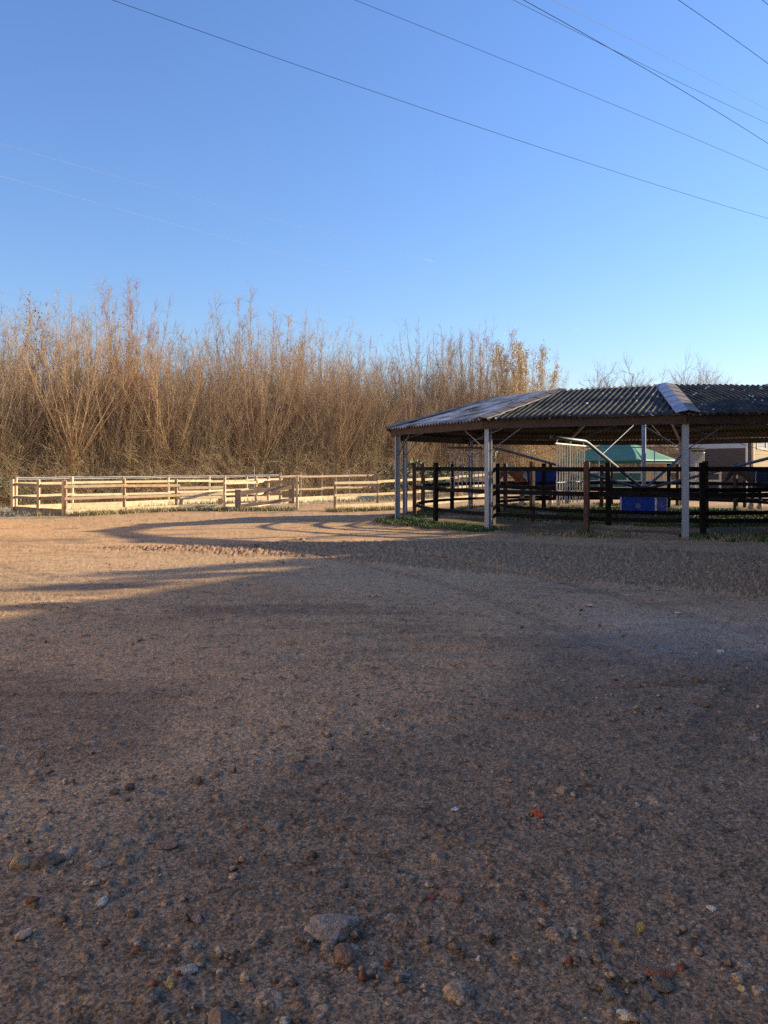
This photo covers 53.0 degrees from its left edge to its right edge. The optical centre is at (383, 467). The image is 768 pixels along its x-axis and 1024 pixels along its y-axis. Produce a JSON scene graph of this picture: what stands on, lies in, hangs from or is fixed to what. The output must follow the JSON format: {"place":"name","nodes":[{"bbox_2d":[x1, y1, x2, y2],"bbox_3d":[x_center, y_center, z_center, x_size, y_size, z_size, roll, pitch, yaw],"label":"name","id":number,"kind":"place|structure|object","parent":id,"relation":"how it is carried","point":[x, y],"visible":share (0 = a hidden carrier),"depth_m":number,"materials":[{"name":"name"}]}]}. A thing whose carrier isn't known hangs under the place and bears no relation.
{"place":"outdoors","nodes":[
{"label":"outdoors","id":0,"kind":"place"},
{"bbox_2d":[0,485,767,1023],"bbox_3d":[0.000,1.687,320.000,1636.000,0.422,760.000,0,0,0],"label":"ground","id":1,"kind":"structure","parent":0,"point":[678,837],"depth_m":4.05,"materials":[{"name":"gravel"}]},
{"bbox_2d":[0,310,24,426],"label":"bare tree","id":2,"kind":"object","parent":1,"relation":"on","point":[13,327],"visible":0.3,"depth_m":43.48,"materials":[{"name":"orange plant"}]},
{"bbox_2d":[0,338,33,435],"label":"pollard willow","id":3,"kind":"object","parent":1,"relation":"on","point":[10,383],"visible":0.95,"depth_m":37.35,"materials":[{"name":"brown plant"}]},
{"bbox_2d":[9,853,28,869],"bbox_3d":[-1.419,1.544,3.007,0.075,0.058,0.086,0,0,-15],"label":"stone","id":4,"kind":"object","parent":1,"relation":"on","point":[20,861],"visible":0.95,"depth_m":2.98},
{"bbox_2d":[0,473,42,505],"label":"bramble shrub","id":5,"kind":"object","parent":1,"relation":"on","point":[23,492],"visible":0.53,"depth_m":36.40,"materials":[{"name":"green plant"}]},
{"bbox_2d":[14,928,32,939],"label":"stone","id":6,"kind":"object","parent":1,"relation":"on","point":[24,934],"visible":1,"depth_m":2.54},
{"bbox_2d":[0,308,53,431],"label":"bare tree","id":7,"kind":"object","parent":1,"relation":"on","point":[17,363],"visible":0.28,"depth_m":41.50,"materials":[{"name":"orange plant"}]},
{"bbox_2d":[2,289,54,479],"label":"leafy tree","id":8,"kind":"object","parent":1,"relation":"on","point":[31,364],"visible":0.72,"depth_m":39.77,"materials":[{"name":"brown plant"}]},
{"bbox_2d":[0,353,59,470],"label":"pollard willow","id":9,"kind":"object","parent":1,"relation":"on","point":[12,410],"visible":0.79,"depth_m":38.32,"materials":[{"name":"orange plant"}]},
{"bbox_2d":[6,317,54,466],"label":"bare tree","id":10,"kind":"object","parent":1,"relation":"on","point":[29,366],"visible":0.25,"depth_m":41.79,"materials":[{"name":"orange plant"}]},
{"bbox_2d":[0,287,61,394],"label":"bare tree","id":11,"kind":"object","parent":1,"relation":"on","point":[23,333],"visible":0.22,"depth_m":48.89,"materials":[{"name":"orange plant"}]},
{"bbox_2d":[10,479,63,515],"bbox_3d":[-13.932,1.266,30.945,4.399,1.580,0.187,0,0,39],"label":"pen fence","id":12,"kind":"object","parent":1,"relation":"on","point":[38,498],"visible":0.82,"depth_m":30.84,"materials":[{"name":"brown wood"}]},
{"bbox_2d":[0,311,87,491],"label":"pollard willow","id":13,"kind":"object","parent":1,"relation":"on","point":[22,423],"visible":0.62,"depth_m":39.32,"materials":[{"name":"brown plant"}]},
{"bbox_2d":[30,851,65,869],"bbox_3d":[-1.317,1.546,3.016,0.090,0.067,0.125,0,0,32],"label":"stone","id":14,"kind":"object","parent":1,"relation":"on","point":[42,859],"visible":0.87,"depth_m":3.00,"materials":[{"name":"stone"}]},
{"bbox_2d":[0,336,126,493],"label":"pollard willow","id":15,"kind":"object","parent":1,"relation":"on","point":[50,439],"visible":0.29,"depth_m":40.60,"materials":[{"name":"orange plant"}]},
{"bbox_2d":[0,287,135,466],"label":"bare tree","id":16,"kind":"object","parent":1,"relation":"on","point":[70,374],"visible":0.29,"depth_m":43.10,"materials":[{"name":"orange plant"}]},
{"bbox_2d":[0,298,154,501],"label":"pollard willow","id":17,"kind":"object","parent":1,"relation":"on","point":[75,422],"visible":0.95,"depth_m":39.44,"materials":[{"name":"brown plant"}]},
{"bbox_2d":[27,295,177,434],"bbox_3d":[-16.410,-4.098,45.640,7.711,12.542,6.540,0,0,35],"label":"bare tree","id":18,"kind":"object","parent":1,"relation":"on","point":[115,308],"visible":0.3,"depth_m":45.33,"materials":[{"name":"orange plant"}]},
{"bbox_2d":[30,280,178,468],"bbox_3d":[-16.657,-4.107,44.467,8.670,12.605,8.770,0,0,38],"label":"bare tree","id":19,"kind":"object","parent":1,"relation":"on","point":[128,355],"visible":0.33,"depth_m":43.87,"materials":[{"name":"orange plant"}]},
{"bbox_2d":[34,307,179,500],"bbox_3d":[-15.056,-3.337,41.984,7.553,10.982,7.641,0,0,16],"label":"pollard willow","id":20,"kind":"object","parent":1,"relation":"on","point":[109,418],"visible":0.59,"depth_m":41.61,"materials":[{"name":"brown plant"}]},
{"bbox_2d":[88,309,143,473],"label":"leafy tree","id":21,"kind":"object","parent":1,"relation":"on","point":[115,369],"visible":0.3,"depth_m":43.63,"materials":[{"name":"brown plant"}]},
{"bbox_2d":[90,272,146,415],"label":"bare tree","id":22,"kind":"object","parent":1,"relation":"on","point":[101,297],"visible":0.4,"depth_m":47.01,"materials":[{"name":"orange plant"}]},
{"bbox_2d":[63,478,179,515],"bbox_3d":[-10.589,1.254,31.442,0.198,1.617,5.246,0,0,39],"label":"pen fence","id":23,"kind":"object","parent":1,"relation":"on","point":[124,485],"visible":0.84,"depth_m":31.30,"materials":[{"name":"beige wood"}]},
{"bbox_2d":[179,486,222,508],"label":"plank gate","id":24,"kind":"structure","parent":23,"relation":"attached to","point":[198,495],"depth_m":34.20,"materials":[{"name":"brown wood"}]},
{"bbox_2d":[98,276,175,498],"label":"orange willow","id":25,"kind":"object","parent":1,"relation":"on","point":[131,337],"visible":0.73,"depth_m":42.21,"materials":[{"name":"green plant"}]},
{"bbox_2d":[81,310,205,428],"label":"bare tree","id":26,"kind":"object","parent":1,"relation":"on","point":[157,357],"visible":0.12,"depth_m":49.98,"materials":[{"name":"orange plant"}]},
{"bbox_2d":[14,474,282,508],"bbox_3d":[-10.742,1.230,38.353,0.190,1.666,15.338,0,0,39],"label":"pen fence","id":27,"kind":"object","parent":1,"relation":"on","point":[72,504],"visible":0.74,"depth_m":36.54,"materials":[{"name":"brown wood"}]},
{"bbox_2d":[112,334,210,499],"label":"pollard willow","id":28,"kind":"object","parent":1,"relation":"on","point":[148,428],"visible":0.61,"depth_m":42.48,"materials":[{"name":"orange plant"}]},
{"bbox_2d":[110,327,222,498],"bbox_3d":[-12.201,-2.932,42.660,6.183,10.057,5.244,0,0,-41],"label":"pollard willow","id":29,"kind":"object","parent":1,"relation":"on","point":[179,418],"visible":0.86,"depth_m":42.80,"materials":[{"name":"brown plant"}]},
{"bbox_2d":[155,839,179,849],"bbox_3d":[-0.890,1.552,3.168,0.102,0.026,0.064,0,0,-25],"label":"stone","id":30,"kind":"object","parent":1,"relation":"on","point":[168,844],"visible":1,"depth_m":3.16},
{"bbox_2d":[159,328,203,434],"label":"bare tree","id":31,"kind":"object","parent":1,"relation":"on","point":[181,364],"visible":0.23,"depth_m":49.83,"materials":[{"name":"orange plant"}]},
{"bbox_2d":[175,964,197,975],"bbox_3d":[-0.608,1.551,2.374,0.066,0.028,0.046,0,0,-23],"label":"stone","id":32,"kind":"object","parent":1,"relation":"on","point":[188,969],"visible":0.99,"depth_m":2.37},
{"bbox_2d":[135,340,242,471],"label":"pollard willow","id":33,"kind":"object","parent":1,"relation":"on","point":[197,369],"visible":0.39,"depth_m":45.20,"materials":[{"name":"orange plant"}]},
{"bbox_2d":[176,314,212,407],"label":"bare tree","id":34,"kind":"object","parent":1,"relation":"on","point":[197,351],"visible":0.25,"depth_m":54.45,"materials":[{"name":"orange plant"}]},
{"bbox_2d":[166,340,261,479],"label":"pollard willow","id":35,"kind":"object","parent":1,"relation":"on","point":[210,395],"visible":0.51,"depth_m":45.10,"materials":[{"name":"orange plant"}]},
{"bbox_2d":[168,323,271,424],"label":"bare tree","id":36,"kind":"object","parent":1,"relation":"on","point":[207,362],"visible":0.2,"depth_m":52.12,"materials":[{"name":"orange plant"}]},
{"bbox_2d":[208,1006,234,1023],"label":"stone","id":37,"kind":"object","parent":1,"relation":"on","point":[218,1015],"visible":1,"depth_m":2.14,"materials":[{"name":"stone"}]},
{"bbox_2d":[201,316,241,429],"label":"bare tree","id":38,"kind":"object","parent":1,"relation":"on","point":[217,358],"visible":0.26,"depth_m":53.05,"materials":[{"name":"orange plant"}]},
{"bbox_2d":[209,301,249,434],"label":"bare tree","id":39,"kind":"object","parent":1,"relation":"on","point":[212,318],"visible":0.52,"depth_m":50.89,"materials":[{"name":"orange plant"}]},
{"bbox_2d":[209,280,261,414],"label":"bare tree","id":40,"kind":"object","parent":1,"relation":"on","point":[238,299],"visible":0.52,"depth_m":54.02,"materials":[{"name":"orange plant"}]},
{"bbox_2d":[190,353,281,486],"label":"pollard willow","id":41,"kind":"object","parent":1,"relation":"on","point":[256,422],"visible":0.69,"depth_m":45.56,"materials":[{"name":"orange plant"}]},
{"bbox_2d":[0,492,479,516],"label":"dry grass","id":42,"kind":"structure","parent":1,"relation":"on","point":[196,509],"depth_m":32.59,"materials":[{"name":"plant"}]},
{"bbox_2d":[223,476,270,506],"bbox_3d":[-6.156,1.220,36.214,0.714,1.656,4.636,0,0,17],"label":"pen fence","id":43,"kind":"object","parent":1,"relation":"on","point":[255,482],"visible":0.57,"depth_m":35.12,"materials":[{"name":"brown wood"}]},
{"bbox_2d":[183,315,318,439],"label":"bare tree","id":44,"kind":"object","parent":1,"relation":"on","point":[251,370],"visible":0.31,"depth_m":49.47,"materials":[{"name":"orange plant"}]},
{"bbox_2d":[210,331,302,430],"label":"bare tree","id":45,"kind":"object","parent":1,"relation":"on","point":[265,360],"visible":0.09,"depth_m":56.59,"materials":[{"name":"orange plant"}]},
{"bbox_2d":[209,317,310,495],"bbox_3d":[-7.423,-3.486,46.187,6.123,11.282,7.074,0,0,-5],"label":"pollard willow","id":46,"kind":"object","parent":1,"relation":"on","point":[261,444],"visible":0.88,"depth_m":45.73,"materials":[{"name":"orange plant"}]},
{"bbox_2d":[241,334,278,468],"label":"bare tree","id":47,"kind":"object","parent":1,"relation":"on","point":[256,370],"visible":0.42,"depth_m":48.15,"materials":[{"name":"brown plant"}]},
{"bbox_2d":[261,476,299,508],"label":"pen fence","id":48,"kind":"object","parent":1,"relation":"on","point":[297,482],"visible":0.42,"depth_m":34.85,"materials":[{"name":"brown wood"}]},
{"bbox_2d":[235,484,293,508],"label":"plank gate","id":49,"kind":"structure","parent":48,"relation":"attached to","point":[289,487],"depth_m":33.70,"materials":[{"name":"grey wood"}]},
{"bbox_2d":[0,343,562,474],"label":"deep thicket","id":50,"kind":"object","parent":1,"relation":"on","point":[316,383],"depth_m":61.23,"materials":[{"name":"orange plant"}]},
{"bbox_2d":[0,345,567,492],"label":"saplings","id":51,"kind":"object","parent":1,"relation":"on","point":[279,407],"visible":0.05,"depth_m":51.76,"materials":[{"name":"orange plant"}]},
{"bbox_2d":[259,303,308,424],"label":"bare tree","id":52,"kind":"object","parent":1,"relation":"on","point":[288,319],"visible":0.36,"depth_m":52.89,"materials":[{"name":"orange plant"}]},
{"bbox_2d":[0,350,568,503],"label":"front saplings","id":53,"kind":"object","parent":1,"relation":"on","point":[194,442],"visible":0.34,"depth_m":44.35,"materials":[{"name":"orange plant"}]},
{"bbox_2d":[222,306,355,494],"bbox_3d":[-5.768,-4.255,48.848,8.902,12.847,7.703,0,0,24],"label":"pollard willow","id":54,"kind":"object","parent":1,"relation":"on","point":[311,399],"visible":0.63,"depth_m":48.36,"materials":[{"name":"orange plant"}]},
{"bbox_2d":[238,335,343,473],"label":"pollard willow","id":55,"kind":"object","parent":1,"relation":"on","point":[284,401],"visible":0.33,"depth_m":48.45,"materials":[{"name":"orange plant"}]},
{"bbox_2d":[0,414,583,506],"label":"undergrowth","id":56,"kind":"object","parent":1,"relation":"on","point":[310,484],"visible":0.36,"depth_m":43.45,"materials":[{"name":"brown plant"}]},
{"bbox_2d":[276,320,309,467],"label":"bare tree","id":57,"kind":"object","parent":1,"relation":"on","point":[296,372],"visible":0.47,"depth_m":49.18,"materials":[{"name":"brown plant"}]},
{"bbox_2d":[239,327,367,423],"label":"bare tree","id":58,"kind":"object","parent":1,"relation":"on","point":[321,351],"visible":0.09,"depth_m":56.42,"materials":[{"name":"orange plant"}]},
{"bbox_2d":[294,931,314,942],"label":"stone","id":59,"kind":"object","parent":1,"relation":"on","point":[303,936],"visible":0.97,"depth_m":2.54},
{"bbox_2d":[254,313,362,430],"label":"bare tree","id":60,"kind":"object","parent":1,"relation":"on","point":[346,352],"visible":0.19,"depth_m":56.91,"materials":[{"name":"orange plant"}]},
{"bbox_2d":[259,344,368,494],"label":"pollard willow","id":61,"kind":"object","parent":1,"relation":"on","point":[327,426],"visible":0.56,"depth_m":48.60,"materials":[{"name":"orange plant"}]},
{"bbox_2d":[304,913,358,941],"bbox_3d":[-0.181,1.554,2.595,0.152,0.071,0.146,0,0,30],"label":"stone","id":62,"kind":"object","parent":1,"relation":"on","point":[334,926],"visible":0.91,"depth_m":2.57,"materials":[{"name":"stone"}]},
{"bbox_2d":[274,344,391,492],"bbox_3d":[-2.954,-2.983,49.206,7.102,10.208,7.021,0,0,1],"label":"pollard willow","id":63,"kind":"object","parent":1,"relation":"on","point":[345,429],"visible":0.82,"depth_m":48.79,"materials":[{"name":"orange plant"}]},
{"bbox_2d":[334,942,355,964],"bbox_3d":[-0.124,1.551,2.451,0.072,0.048,0.101,0,0,0],"label":"stone","id":64,"kind":"object","parent":1,"relation":"on","point":[344,953],"visible":1,"depth_m":2.43,"materials":[{"name":"stone"}]},
{"bbox_2d":[305,346,387,471],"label":"pollard willow","id":65,"kind":"object","parent":1,"relation":"on","point":[363,412],"visible":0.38,"depth_m":51.46,"materials":[{"name":"orange plant"}]},
{"bbox_2d":[279,471,419,502],"bbox_3d":[-1.720,1.091,44.353,0.378,1.964,11.332,0,0,43],"label":"pen fence","id":66,"kind":"object","parent":1,"relation":"on","point":[321,497],"visible":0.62,"depth_m":42.92,"materials":[{"name":"beige wood"}]},
{"bbox_2d":[315,332,425,421],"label":"bare tree","id":67,"kind":"object","parent":1,"relation":"on","point":[368,367],"visible":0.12,"depth_m":60.63,"materials":[{"name":"orange plant"}]},
{"bbox_2d":[324,336,419,492],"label":"pollard willow","id":68,"kind":"object","parent":1,"relation":"on","point":[373,430],"visible":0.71,"depth_m":51.25,"materials":[{"name":"orange plant"}]},
{"bbox_2d":[360,343,456,488],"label":"pollard willow","id":69,"kind":"object","parent":1,"relation":"on","point":[406,412],"visible":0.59,"depth_m":52.64,"materials":[{"name":"orange plant"}]},
{"bbox_2d":[334,473,483,508],"bbox_3d":[1.787,1.079,35.896,10.601,1.932,0.232,0,0,-42],"label":"pen fence","id":70,"kind":"object","parent":1,"relation":"on","point":[377,482],"visible":0.53,"depth_m":34.14,"materials":[{"name":"beige wood"}]},
{"bbox_2d":[377,458,449,496],"bbox_3d":[1.831,0.626,46.963,4.606,2.491,3.226,0,0,0],"label":"evergreen shrub","id":71,"kind":"object","parent":1,"relation":"on","point":[392,485],"visible":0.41,"depth_m":46.39,"materials":[{"name":"green plant"}]},
{"bbox_2d":[347,317,497,421],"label":"bare tree","id":72,"kind":"object","parent":1,"relation":"on","point":[419,369],"visible":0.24,"depth_m":59.41,"materials":[{"name":"orange plant"}]},
{"bbox_2d":[387,350,470,455],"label":"bare tree","id":73,"kind":"object","parent":1,"relation":"on","point":[425,389],"visible":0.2,"depth_m":57.31,"materials":[{"name":"orange plant"}]},
{"bbox_2d":[429,327,467,405],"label":"bare tree","id":74,"kind":"object","parent":1,"relation":"on","point":[450,358],"visible":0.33,"depth_m":63.09,"materials":[{"name":"orange plant"}]},
{"bbox_2d":[440,888,461,898],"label":"stone","id":75,"kind":"object","parent":1,"relation":"on","point":[449,893],"visible":0.93,"depth_m":2.81,"materials":[{"name":"stone"}]},
{"bbox_2d":[406,329,499,465],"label":"pollard willow","id":76,"kind":"object","parent":1,"relation":"on","point":[437,444],"visible":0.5,"depth_m":55.22,"materials":[{"name":"orange plant"}]},
{"bbox_2d":[406,318,526,481],"bbox_3d":[6.311,-4.826,56.643,8.032,13.396,9.282,0,0,-41],"label":"pollard willow","id":77,"kind":"object","parent":1,"relation":"on","point":[470,384],"visible":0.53,"depth_m":56.34,"materials":[{"name":"orange plant"}]},
{"bbox_2d":[456,325,478,403],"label":"bare tree","id":78,"kind":"object","parent":1,"relation":"on","point":[469,360],"visible":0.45,"depth_m":58.71,"materials":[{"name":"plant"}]},
{"bbox_2d":[422,354,519,460],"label":"bare tree","id":79,"kind":"object","parent":1,"relation":"on","point":[466,390],"visible":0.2,"depth_m":58.37,"materials":[{"name":"orange plant"}]},
{"bbox_2d":[400,471,552,493],"bbox_3d":[6.301,1.018,50.959,10.902,1.981,0.208,0,0,-11],"label":"pen fence","id":80,"kind":"object","parent":1,"relation":"on","point":[480,480],"visible":0.12,"depth_m":50.85,"materials":[{"name":"brown wood"}]},
{"bbox_2d":[473,324,493,399],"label":"bare tree","id":81,"kind":"object","parent":1,"relation":"on","point":[480,363],"visible":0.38,"depth_m":63.38,"materials":[{"name":"orange plant"}]},
{"bbox_2d":[489,328,560,466],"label":"yellow tree","id":82,"kind":"object","parent":1,"relation":"on","point":[519,375],"visible":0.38,"depth_m":58.27,"materials":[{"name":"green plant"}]},
{"bbox_2d":[500,463,563,505],"bbox_3d":[5.846,0.668,30.410,3.008,1.692,0.745,0,0,-17],"label":"horse","id":83,"kind":"object","parent":1,"relation":"on","point":[519,476],"visible":0.48,"depth_m":30.11},
{"bbox_2d":[384,383,767,538],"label":"walker pavilion","id":84,"kind":"structure","parent":1,"relation":"on","point":[737,413],"depth_m":19.68,"materials":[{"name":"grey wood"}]},
{"bbox_2d":[412,462,767,533],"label":"ring fence","id":85,"kind":"object","parent":1,"relation":"on","point":[702,469],"visible":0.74,"depth_m":18.66,"materials":[{"name":"black wood"}]},
{"bbox_2d":[601,987,619,1001],"bbox_3d":[0.665,1.549,2.263,0.059,0.038,0.042,0,0,0],"label":"stone","id":86,"kind":"object","parent":1,"relation":"on","point":[610,993],"visible":1,"depth_m":2.25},
{"bbox_2d":[549,440,678,479],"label":"brushwood","id":87,"kind":"object","parent":1,"relation":"on","point":[664,452],"visible":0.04,"depth_m":70.74,"materials":[{"name":"orange plant"}]},
{"bbox_2d":[561,445,677,486],"bbox_3d":[17.840,-0.160,58.740,7.869,3.420,4.552,0,0,37],"label":"garden canopy","id":88,"kind":"object","parent":1,"relation":"on","point":[624,455],"visible":0.52,"depth_m":57.50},
{"bbox_2d":[496,461,767,526],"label":"ring fence","id":89,"kind":"object","parent":1,"relation":"on","point":[532,499],"visible":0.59,"depth_m":22.45,"materials":[{"name":"black wood"}]},
{"bbox_2d":[620,497,666,516],"bbox_3d":[8.400,1.239,24.900,1.170,0.622,1.050,0,0,38],"label":"drive cabinet","id":90,"kind":"object","parent":1,"relation":"on","point":[645,503],"visible":0.77,"depth_m":24.51,"materials":[{"name":"blue metal"}]},
{"bbox_2d":[447,414,767,503],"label":"horse walker machine","id":91,"kind":"object","parent":90,"relation":"on","point":[694,476],"visible":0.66,"depth_m":24.41,"materials":[{"name":"metal"}]},
{"bbox_2d":[571,471,721,491],"bbox_3d":[15.126,0.913,46.432,9.574,1.706,1.125,0,0,12],"label":"pen fence","id":92,"kind":"object","parent":1,"relation":"on","point":[719,480],"visible":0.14,"depth_m":46.55,"materials":[{"name":"brown wood"}]},
{"bbox_2d":[641,987,655,1002],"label":"stone","id":93,"kind":"object","parent":1,"relation":"on","point":[648,995],"visible":1,"depth_m":2.25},
{"bbox_2d":[646,464,666,487],"bbox_3d":[20.424,0.635,57.887,2.421,1.830,0.500,0,0,-24],"label":"plank shelter","id":94,"kind":"object","parent":1,"relation":"on","point":[649,476],"visible":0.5,"depth_m":57.87,"materials":[{"name":"beige wood"}]},
{"bbox_2d":[645,967,673,980],"bbox_3d":[0.843,1.550,2.355,0.084,0.034,0.054,0,0,0],"label":"brick fragment","id":95,"kind":"object","parent":1,"relation":"on","point":[653,971],"visible":0.84,"depth_m":2.35,"materials":[{"name":"brick"}]},
{"bbox_2d":[652,975,672,992],"bbox_3d":[0.836,1.551,2.315,0.057,0.023,0.082,0,0,0],"label":"stone","id":96,"kind":"object","parent":1,"relation":"on","point":[662,984],"visible":1,"depth_m":2.30,"materials":[{"name":"stone"}]},
{"bbox_2d":[669,348,720,384],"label":"birch tree","id":97,"kind":"object","parent":1,"relation":"on","point":[699,379],"visible":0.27,"depth_m":83.86,"materials":[{"name":"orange plant"}]},
{"bbox_2d":[724,463,767,509],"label":"horse","id":98,"kind":"object","parent":1,"relation":"on","point":[755,477],"visible":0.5,"depth_m":27.62},
{"bbox_2d":[0,0,767,449],"label":"sky","id":99,"kind":"structure","parent":0,"point":[648,273],"materials":[{"name":"blue"}]},
{"bbox_2d":[113,0,767,218],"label":"power line","id":100,"kind":"object","parent":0,"point":[408,103],"visible":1,"depth_m":26.86,"materials":[{"name":"metal"}]},
{"bbox_2d":[356,0,766,169],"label":"power line","id":101,"kind":"object","parent":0,"point":[542,75],"visible":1,"depth_m":28.35,"materials":[{"name":"metal"}]},
{"bbox_2d":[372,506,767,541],"bbox_3d":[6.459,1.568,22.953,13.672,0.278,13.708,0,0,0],"label":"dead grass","id":102,"kind":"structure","parent":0,"point":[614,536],"depth_m":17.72,"materials":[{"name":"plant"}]},
{"bbox_2d":[375,502,767,541],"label":"grass","id":103,"kind":"structure","parent":0,"point":[427,523],"depth_m":22.14,"materials":[{"name":"plant"}]},
{"bbox_2d":[524,0,766,142],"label":"power line","id":104,"kind":"object","parent":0,"point":[639,65],"visible":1,"depth_m":27.78,"materials":[{"name":"metal"}]},
{"bbox_2d":[689,437,767,492],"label":"timber house","id":105,"kind":"structure","parent":0,"point":[721,455],"depth_m":46.09,"materials":[{"name":"brown wood"}]},
{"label":"hill","id":106,"kind":"structure","parent":0,"visible":0},
{"bbox_2d":[578,356,659,388],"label":"distant tree","id":107,"kind":"object","parent":106,"relation":"on","point":[600,385],"visible":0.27,"depth_m":96.92,"materials":[{"name":"orange plant"}]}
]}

